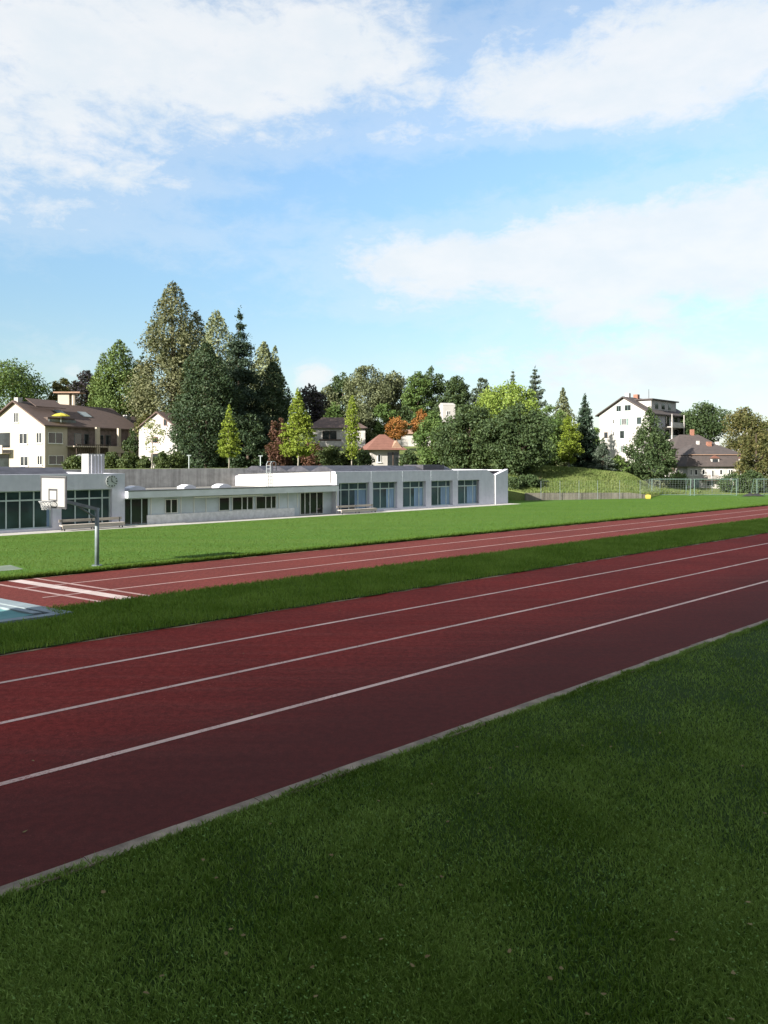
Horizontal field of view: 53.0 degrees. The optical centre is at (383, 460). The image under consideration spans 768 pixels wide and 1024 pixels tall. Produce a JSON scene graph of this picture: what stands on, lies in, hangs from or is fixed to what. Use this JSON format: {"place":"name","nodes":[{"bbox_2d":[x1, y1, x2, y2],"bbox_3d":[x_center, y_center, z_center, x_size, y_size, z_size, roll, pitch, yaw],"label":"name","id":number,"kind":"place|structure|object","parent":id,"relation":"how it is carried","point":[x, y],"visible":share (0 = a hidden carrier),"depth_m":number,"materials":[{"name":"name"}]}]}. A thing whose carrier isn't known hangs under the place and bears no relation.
{"place":"outdoors","nodes":[
{"label":"outdoors","id":0,"kind":"place"},
{"bbox_2d":[0,503,513,535],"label":"paved path","id":1,"kind":"structure","parent":0,"point":[52,531],"depth_m":50.21,"materials":[{"name":"concrete"}]},
{"bbox_2d":[59,517,124,530],"bbox_3d":[-16.880,3.635,44.635,3.670,0.620,0.540,0,0,-43],"label":"long bench","id":2,"kind":"object","parent":1,"relation":"on","point":[87,525],"visible":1,"depth_m":44.50,"materials":[{"name":"brown wood"}]},
{"bbox_2d":[0,533,767,885],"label":"track","id":3,"kind":"structure","parent":0,"point":[72,813],"depth_m":13.97,"materials":[{"name":"rubber"}]},
{"bbox_2d":[0,533,764,655],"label":"track edge","id":4,"kind":"object","parent":3,"relation":"on","point":[313,605],"visible":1,"depth_m":20.85,"materials":[{"name":"concrete"}]},
{"bbox_2d":[0,580,767,785],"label":"lane line","id":5,"kind":"object","parent":3,"relation":"on","point":[173,738],"depth_m":12.63,"materials":[{"name":"paint"}]},
{"bbox_2d":[0,558,767,723],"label":"lane line","id":6,"kind":"object","parent":3,"relation":"on","point":[49,712],"depth_m":15.57,"materials":[{"name":"paint"}]},
{"bbox_2d":[0,543,767,683],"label":"lane line","id":7,"kind":"object","parent":3,"relation":"on","point":[325,623],"depth_m":18.36,"materials":[{"name":"paint"}]},
{"bbox_2d":[0,620,767,1023],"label":"lawn","id":8,"kind":"structure","parent":0,"point":[738,651],"depth_m":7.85,"materials":[{"name":"green plant"}]},
{"bbox_2d":[0,618,767,896],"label":"track kerb","id":9,"kind":"structure","parent":8,"relation":"on","point":[110,851],"depth_m":9.32,"materials":[{"name":"concrete"}]},
{"bbox_2d":[13,647,767,1023],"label":"clover","id":10,"kind":"object","parent":8,"relation":"on","point":[473,887],"visible":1,"depth_m":6.92,"materials":[{"name":"green plant"}]},
{"bbox_2d":[0,506,767,607],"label":"track","id":11,"kind":"structure","parent":0,"point":[36,598],"depth_m":30.95,"materials":[{"name":"rubber"}]},
{"bbox_2d":[0,598,72,623],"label":"jumping pit","id":12,"kind":"object","parent":11,"relation":"on","point":[11,610],"visible":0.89,"depth_m":19.96,"materials":[{"name":"rubber"}]},
{"bbox_2d":[11,580,133,598],"bbox_3d":[-9.874,3.991,24.049,6.174,0.001,0.410,0,0,35],"label":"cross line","id":13,"kind":"object","parent":11,"relation":"on","point":[71,589],"visible":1,"depth_m":23.91,"materials":[{"name":"paint"}]},
{"bbox_2d":[0,506,760,581],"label":"track edge","id":14,"kind":"object","parent":11,"relation":"on","point":[324,549],"visible":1,"depth_m":33.98,"materials":[{"name":"grey concrete"}]},
{"bbox_2d":[28,509,765,587],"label":"lane line","id":15,"kind":"object","parent":11,"relation":"on","point":[352,553],"visible":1,"depth_m":32.55,"materials":[{"name":"white paint"}]},
{"bbox_2d":[42,513,767,597],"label":"lane line","id":16,"kind":"object","parent":11,"relation":"on","point":[363,560],"visible":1,"depth_m":30.31,"materials":[{"name":"white paint"}]},
{"bbox_2d":[0,494,767,580],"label":"sports field","id":17,"kind":"structure","parent":0,"point":[265,524],"depth_m":43.14,"materials":[{"name":"green plant"}]},
{"bbox_2d":[38,476,101,565],"bbox_3d":[-11.329,2.270,28.018,2.333,3.460,1.588,0,0,-33],"label":"basketball hoop","id":18,"kind":"object","parent":17,"relation":"on","point":[53,491],"visible":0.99,"depth_m":27.79,"materials":[{"name":"paint"}]},
{"bbox_2d":[689,479,736,495],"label":"football goal","id":19,"kind":"object","parent":17,"relation":"on","point":[694,492],"visible":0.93,"depth_m":88.95,"materials":[{"name":"paint"}]},
{"bbox_2d":[0,0,767,449],"label":"sky","id":20,"kind":"structure","parent":0,"point":[575,192],"materials":[{"name":"blue"}]},
{"bbox_2d":[0,504,767,653],"bbox_3d":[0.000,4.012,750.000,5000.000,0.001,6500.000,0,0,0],"label":"ground","id":21,"kind":"structure","parent":0,"point":[321,549],"depth_m":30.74,"materials":[{"name":"green plant"}]},
{"bbox_2d":[64,468,324,487],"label":"retaining wall","id":22,"kind":"structure","parent":21,"relation":"on","point":[163,478],"depth_m":64.60,"materials":[{"name":"concrete"}]},
{"bbox_2d":[0,454,507,533],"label":"sports building","id":23,"kind":"structure","parent":21,"relation":"on","point":[330,489],"depth_m":53.64,"materials":[{"name":"white concrete"}]},
{"bbox_2d":[0,491,50,529],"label":"window","id":24,"kind":"structure","parent":23,"relation":"in","point":[18,509],"depth_m":43.03,"materials":[{"name":"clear glass"}]},
{"bbox_2d":[62,489,109,524],"bbox_3d":[-17.621,2.735,45.391,2.970,2.130,0.083,0,0,-43],"label":"window","id":25,"kind":"structure","parent":23,"relation":"in","point":[100,498],"depth_m":45.49,"materials":[{"name":"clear glass"}]},
{"bbox_2d":[125,498,148,524],"bbox_3d":[-15.329,3.122,47.536,1.670,1.630,0.125,0,0,-43],"label":"door","id":26,"kind":"structure","parent":23,"relation":"in","point":[136,509],"depth_m":47.61,"materials":[{"name":"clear glass"}]},
{"bbox_2d":[232,496,252,510],"bbox_3d":[-9.687,2.905,52.766,1.673,0.929,0.070,0,0,-43],"label":"window","id":27,"kind":"structure","parent":23,"relation":"in","point":[238,503],"depth_m":52.76,"materials":[{"name":"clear glass"}]},
{"bbox_2d":[255,496,275,508],"bbox_3d":[-8.286,2.907,54.059,1.705,0.910,0.070,0,0,-43],"label":"window","id":28,"kind":"structure","parent":23,"relation":"in","point":[261,502],"depth_m":53.99,"materials":[{"name":"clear glass"}]},
{"bbox_2d":[300,492,322,514],"bbox_3d":[-5.313,3.116,56.752,2.121,1.631,0.125,0,0,-43],"label":"door","id":29,"kind":"structure","parent":23,"relation":"in","point":[310,502],"depth_m":56.76,"materials":[{"name":"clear glass"}]},
{"bbox_2d":[339,482,366,509],"bbox_3d":[-2.494,2.735,59.308,3.060,2.130,0.083,0,0,-43],"label":"window","id":30,"kind":"structure","parent":23,"relation":"in","point":[349,493],"depth_m":59.38,"materials":[{"name":"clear glass"}]},
{"bbox_2d":[373,482,394,508],"bbox_3d":[-0.130,2.735,61.487,2.651,2.130,0.083,0,0,-43],"label":"window","id":31,"kind":"structure","parent":23,"relation":"in","point":[383,492],"depth_m":61.58,"materials":[{"name":"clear glass"}]},
{"bbox_2d":[403,481,422,506],"bbox_3d":[2.299,2.735,63.718,2.674,2.130,0.083,0,0,-43],"label":"window","id":32,"kind":"structure","parent":23,"relation":"in","point":[412,490],"depth_m":63.78,"materials":[{"name":"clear glass"}]},
{"bbox_2d":[431,480,449,505],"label":"window","id":33,"kind":"structure","parent":23,"relation":"in","point":[440,490],"depth_m":66.06,"materials":[{"name":"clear glass"}]},
{"bbox_2d":[458,480,476,503],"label":"window","id":34,"kind":"structure","parent":23,"relation":"in","point":[467,489],"depth_m":68.43,"materials":[{"name":"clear glass"}]},
{"bbox_2d":[23,610,766,1019],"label":"fallen leaves","id":35,"kind":"object","parent":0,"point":[427,954],"visible":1,"depth_m":6.16,"materials":[{"name":"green plant"}]},
{"bbox_2d":[105,434,767,499],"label":"hillside","id":36,"kind":"structure","parent":0,"point":[515,495],"depth_m":85.29,"materials":[{"name":"green plant"}]},
{"bbox_2d":[0,358,51,409],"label":"broadleaf tree","id":37,"kind":"object","parent":36,"relation":"on","point":[23,384],"visible":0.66,"depth_m":125.87,"materials":[{"name":"green plant"}]},
{"bbox_2d":[45,377,76,404],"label":"broadleaf tree","id":38,"kind":"object","parent":36,"relation":"on","point":[56,386],"visible":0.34,"depth_m":132.69,"materials":[{"name":"green plant"}]},
{"bbox_2d":[0,397,136,468],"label":"cream house","id":39,"kind":"structure","parent":36,"relation":"on","point":[34,433],"depth_m":99.08,"materials":[{"name":"white paint"}]},
{"bbox_2d":[53,392,85,404],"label":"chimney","id":40,"kind":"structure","parent":39,"relation":"on","point":[67,398],"depth_m":107.20,"materials":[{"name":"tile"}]},
{"bbox_2d":[61,454,81,468],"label":"hedge bush","id":41,"kind":"object","parent":36,"relation":"on","point":[73,462],"visible":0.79,"depth_m":77.22,"materials":[{"name":"green plant"}]},
{"bbox_2d":[66,370,98,405],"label":"purple tree","id":42,"kind":"object","parent":36,"relation":"on","point":[85,377],"visible":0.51,"depth_m":128.70,"materials":[{"name":"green plant"}]},
{"bbox_2d":[84,339,151,416],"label":"conifer tree","id":43,"kind":"object","parent":36,"relation":"on","point":[109,384],"visible":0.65,"depth_m":118.47,"materials":[{"name":"green plant"}]},
{"bbox_2d":[115,452,138,468],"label":"hedge bush","id":44,"kind":"object","parent":36,"relation":"on","point":[127,460],"visible":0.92,"depth_m":76.54,"materials":[{"name":"green plant"}]},
{"bbox_2d":[121,428,138,456],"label":"young tree","id":45,"kind":"object","parent":36,"relation":"on","point":[128,444],"visible":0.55,"depth_m":81.72,"materials":[{"name":"green plant"}]},
{"bbox_2d":[135,418,167,468],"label":"young tree","id":46,"kind":"object","parent":36,"relation":"on","point":[154,431],"visible":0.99,"depth_m":73.95,"materials":[{"name":"green plant"}]},
{"bbox_2d":[150,451,174,467],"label":"hedge bush","id":47,"kind":"object","parent":36,"relation":"on","point":[162,460],"visible":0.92,"depth_m":76.55,"materials":[{"name":"green plant"}]},
{"bbox_2d":[121,281,214,445],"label":"giant conifer","id":48,"kind":"object","parent":36,"relation":"on","point":[167,360],"visible":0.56,"depth_m":110.76,"materials":[{"name":"green plant"}]},
{"bbox_2d":[135,411,201,467],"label":"white gabled house","id":49,"kind":"structure","parent":36,"relation":"on","point":[163,420],"depth_m":101.61,"materials":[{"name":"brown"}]},
{"bbox_2d":[170,451,188,467],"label":"hedge bush","id":50,"kind":"object","parent":36,"relation":"on","point":[180,460],"visible":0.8,"depth_m":77.60,"materials":[{"name":"green plant"}]},
{"bbox_2d":[164,310,206,397],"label":"conifer tree","id":51,"kind":"object","parent":36,"relation":"on","point":[198,317],"visible":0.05,"depth_m":116.43,"materials":[{"name":"green plant"}]},
{"bbox_2d":[163,341,246,467],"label":"yew tree","id":52,"kind":"object","parent":36,"relation":"on","point":[195,409],"visible":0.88,"depth_m":83.14,"materials":[{"name":"green plant"}]},
{"bbox_2d":[181,310,248,443],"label":"conifer tree","id":53,"kind":"object","parent":36,"relation":"on","point":[213,324],"visible":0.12,"depth_m":107.10,"materials":[{"name":"green plant"}]},
{"bbox_2d":[217,404,242,467],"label":"ginkgo tree","id":54,"kind":"object","parent":36,"relation":"on","point":[227,446],"visible":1,"depth_m":75.77,"materials":[{"name":"green plant"}]},
{"bbox_2d":[208,305,280,467],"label":"spruce tree","id":55,"kind":"object","parent":36,"relation":"on","point":[239,350],"visible":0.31,"depth_m":89.24,"materials":[{"name":"green plant"}]},
{"bbox_2d":[225,412,272,467],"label":"yew tree","id":56,"kind":"object","parent":36,"relation":"on","point":[253,443],"visible":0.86,"depth_m":82.93,"materials":[{"name":"green plant"}]},
{"bbox_2d":[246,341,287,424],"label":"conifer tree","id":57,"kind":"object","parent":36,"relation":"on","point":[262,354],"visible":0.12,"depth_m":105.43,"materials":[{"name":"green plant"}]},
{"bbox_2d":[249,361,298,456],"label":"yew tree","id":58,"kind":"object","parent":36,"relation":"on","point":[268,392],"visible":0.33,"depth_m":91.94,"materials":[{"name":"green plant"}]},
{"bbox_2d":[264,418,293,465],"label":"redbrown shrub","id":59,"kind":"object","parent":36,"relation":"on","point":[273,451],"visible":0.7,"depth_m":81.36,"materials":[{"name":"brown plant"}]},
{"bbox_2d":[278,387,320,465],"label":"ginkgo tree","id":60,"kind":"object","parent":36,"relation":"on","point":[299,427],"visible":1,"depth_m":75.59,"materials":[{"name":"green plant"}]},
{"bbox_2d":[297,441,323,465],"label":"garden shrub","id":61,"kind":"object","parent":36,"relation":"on","point":[308,460],"visible":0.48,"depth_m":81.33,"materials":[{"name":"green plant"}]},
{"bbox_2d":[298,383,330,422],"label":"purple tree","id":62,"kind":"object","parent":36,"relation":"on","point":[315,398],"visible":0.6,"depth_m":130.77,"materials":[{"name":"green plant"}]},
{"bbox_2d":[314,445,346,465],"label":"garden shrub","id":63,"kind":"object","parent":36,"relation":"on","point":[330,456],"visible":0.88,"depth_m":80.36,"materials":[{"name":"green plant"}]},
{"bbox_2d":[321,384,344,415],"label":"broadleaf tree","id":64,"kind":"object","parent":36,"relation":"on","point":[332,396],"visible":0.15,"depth_m":145.34,"materials":[{"name":"green plant"}]},
{"bbox_2d":[308,417,367,449],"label":"brown hipped villa","id":65,"kind":"object","parent":36,"relation":"on","point":[328,430],"visible":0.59,"depth_m":120.57,"materials":[{"name":"paint"}]},
{"bbox_2d":[327,372,356,416],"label":"broadleaf tree","id":66,"kind":"object","parent":36,"relation":"on","point":[338,385],"visible":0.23,"depth_m":164.73,"materials":[{"name":"green plant"}]},
{"bbox_2d":[342,395,361,464],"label":"ginkgo tree","id":67,"kind":"object","parent":36,"relation":"on","point":[351,424],"visible":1,"depth_m":77.81,"materials":[{"name":"green plant"}]},
{"bbox_2d":[350,447,374,464],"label":"garden shrub","id":68,"kind":"object","parent":36,"relation":"on","point":[363,456],"visible":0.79,"depth_m":79.45,"materials":[{"name":"green plant"}]},
{"bbox_2d":[340,364,394,420],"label":"broadleaf tree","id":69,"kind":"object","parent":36,"relation":"on","point":[381,392],"visible":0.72,"depth_m":153.86,"materials":[{"name":"green plant"}]},
{"bbox_2d":[354,403,380,444],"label":"bushy tree","id":70,"kind":"object","parent":36,"relation":"on","point":[367,419],"visible":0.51,"depth_m":141.49,"materials":[{"name":"green plant"}]},
{"bbox_2d":[359,434,406,465],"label":"red roofed pavilion","id":71,"kind":"structure","parent":36,"relation":"on","point":[383,449],"depth_m":88.40,"materials":[{"name":"tile"}]},
{"bbox_2d":[368,403,397,437],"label":"bushy tree","id":72,"kind":"object","parent":36,"relation":"on","point":[385,414],"visible":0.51,"depth_m":141.95,"materials":[{"name":"green plant"}]},
{"bbox_2d":[384,370,407,419],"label":"broadleaf tree","id":73,"kind":"object","parent":36,"relation":"on","point":[398,381],"visible":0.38,"depth_m":158.13,"materials":[{"name":"green plant"}]},
{"bbox_2d":[384,416,408,440],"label":"orange tree","id":74,"kind":"object","parent":36,"relation":"on","point":[397,433],"visible":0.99,"depth_m":118.42,"materials":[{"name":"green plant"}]},
{"bbox_2d":[391,404,413,429],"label":"bushy tree","id":75,"kind":"object","parent":36,"relation":"on","point":[407,415],"visible":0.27,"depth_m":142.63,"materials":[{"name":"green plant"}]},
{"bbox_2d":[398,449,418,465],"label":"garden shrub","id":76,"kind":"object","parent":36,"relation":"on","point":[411,458],"visible":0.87,"depth_m":87.58,"materials":[{"name":"green plant"}]},
{"bbox_2d":[400,371,435,419],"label":"broadleaf tree","id":77,"kind":"object","parent":36,"relation":"on","point":[411,400],"visible":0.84,"depth_m":148.61,"materials":[{"name":"green plant"}]},
{"bbox_2d":[412,365,446,415],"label":"broadleaf tree","id":78,"kind":"object","parent":36,"relation":"on","point":[438,386],"visible":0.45,"depth_m":150.74,"materials":[{"name":"green plant"}]},
{"bbox_2d":[412,410,450,464],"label":"broadleaf tree","id":79,"kind":"object","parent":36,"relation":"on","point":[421,438],"visible":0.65,"depth_m":96.98,"materials":[{"name":"green plant"}]},
{"bbox_2d":[442,375,471,416],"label":"broadleaf tree","id":80,"kind":"object","parent":36,"relation":"on","point":[456,391],"visible":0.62,"depth_m":148.54,"materials":[{"name":"green plant"}]},
{"bbox_2d":[427,402,512,468],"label":"broadleaf tree","id":81,"kind":"object","parent":36,"relation":"on","point":[456,446],"visible":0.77,"depth_m":86.40,"materials":[{"name":"green plant"}]},
{"bbox_2d":[469,377,492,409],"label":"broadleaf tree","id":82,"kind":"object","parent":36,"relation":"on","point":[477,391],"visible":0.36,"depth_m":139.78,"materials":[{"name":"green plant"}]},
{"bbox_2d":[469,379,554,440],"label":"broadleaf tree","id":83,"kind":"object","parent":36,"relation":"on","point":[494,402],"visible":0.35,"depth_m":103.96,"materials":[{"name":"green plant"}]},
{"bbox_2d":[475,403,556,475],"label":"broadleaf tree","id":84,"kind":"object","parent":36,"relation":"on","point":[528,452],"visible":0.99,"depth_m":82.92,"materials":[{"name":"green plant"}]},
{"bbox_2d":[516,474,543,486],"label":"bank shrub","id":85,"kind":"object","parent":36,"relation":"on","point":[530,480],"visible":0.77,"depth_m":80.26,"materials":[{"name":"green plant"}]},
{"bbox_2d":[524,367,549,415],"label":"conifer tree","id":86,"kind":"object","parent":36,"relation":"on","point":[534,377],"visible":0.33,"depth_m":119.57,"materials":[{"name":"green plant"}]},
{"bbox_2d":[537,404,573,465],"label":"broadleaf tree","id":87,"kind":"object","parent":36,"relation":"on","point":[556,439],"visible":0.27,"depth_m":96.57,"materials":[{"name":"green plant"}]},
{"bbox_2d":[550,387,577,465],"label":"conifer tree","id":88,"kind":"object","parent":36,"relation":"on","point":[563,405],"visible":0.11,"depth_m":107.57,"materials":[{"name":"green plant"}]},
{"bbox_2d":[556,415,584,466],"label":"young tree","id":89,"kind":"object","parent":36,"relation":"on","point":[571,445],"visible":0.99,"depth_m":93.55,"materials":[{"name":"green plant"}]},
{"bbox_2d":[565,393,599,467],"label":"spruce tree","id":90,"kind":"object","parent":36,"relation":"on","point":[589,446],"visible":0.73,"depth_m":96.33,"materials":[{"name":"green plant"}]},
{"bbox_2d":[588,435,616,470],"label":"spruce tree","id":91,"kind":"object","parent":36,"relation":"on","point":[601,453],"visible":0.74,"depth_m":92.74,"materials":[{"name":"green plant"}]},
{"bbox_2d":[506,465,700,495],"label":"bank grass","id":92,"kind":"structure","parent":36,"relation":"on","point":[637,482],"depth_m":84.76,"materials":[{"name":"green plant"}]},
{"bbox_2d":[595,393,692,471],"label":"white apartment house","id":93,"kind":"structure","parent":36,"relation":"on","point":[620,419],"depth_m":133.95,"materials":[{"name":"paint"}]},
{"bbox_2d":[618,406,681,480],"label":"pyramidal tree","id":94,"kind":"object","parent":36,"relation":"on","point":[650,455],"visible":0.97,"depth_m":94.91,"materials":[{"name":"green plant"}]},
{"bbox_2d":[659,429,719,452],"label":"grey cream roofed house","id":95,"kind":"structure","parent":36,"relation":"on","point":[681,441],"depth_m":118.10,"materials":[{"name":"tile"}]},
{"bbox_2d":[679,400,730,442],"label":"broadleaf tree","id":96,"kind":"object","parent":36,"relation":"on","point":[705,423],"visible":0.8,"depth_m":135.90,"materials":[{"name":"green plant"}]},
{"bbox_2d":[674,441,749,488],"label":"old white house","id":97,"kind":"structure","parent":36,"relation":"on","point":[707,460],"depth_m":101.23,"materials":[{"name":"tile"}]},
{"bbox_2d":[716,472,750,492],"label":"garden shrub","id":98,"kind":"object","parent":36,"relation":"on","point":[734,476],"visible":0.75,"depth_m":94.26,"materials":[{"name":"green plant"}]},
{"bbox_2d":[720,406,767,454],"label":"broadleaf tree","id":99,"kind":"object","parent":36,"relation":"on","point":[742,421],"visible":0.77,"depth_m":120.83,"materials":[{"name":"green plant"}]},
{"bbox_2d":[731,428,767,489],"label":"autumn tree","id":100,"kind":"object","parent":36,"relation":"on","point":[760,464],"visible":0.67,"depth_m":98.55,"materials":[{"name":"green plant"}]},
{"bbox_2d":[737,469,766,492],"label":"garden shrub","id":101,"kind":"object","parent":36,"relation":"on","point":[749,475],"visible":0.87,"depth_m":93.48,"materials":[{"name":"green plant"}]},
{"bbox_2d":[508,495,659,503],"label":"field beyond","id":102,"kind":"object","parent":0,"point":[525,501],"visible":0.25,"depth_m":75.18,"materials":[{"name":"green plant"}]},
{"bbox_2d":[525,493,644,500],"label":"wall","id":103,"kind":"structure","parent":102,"relation":"on","point":[554,496],"depth_m":78.84,"materials":[{"name":"concrete"}]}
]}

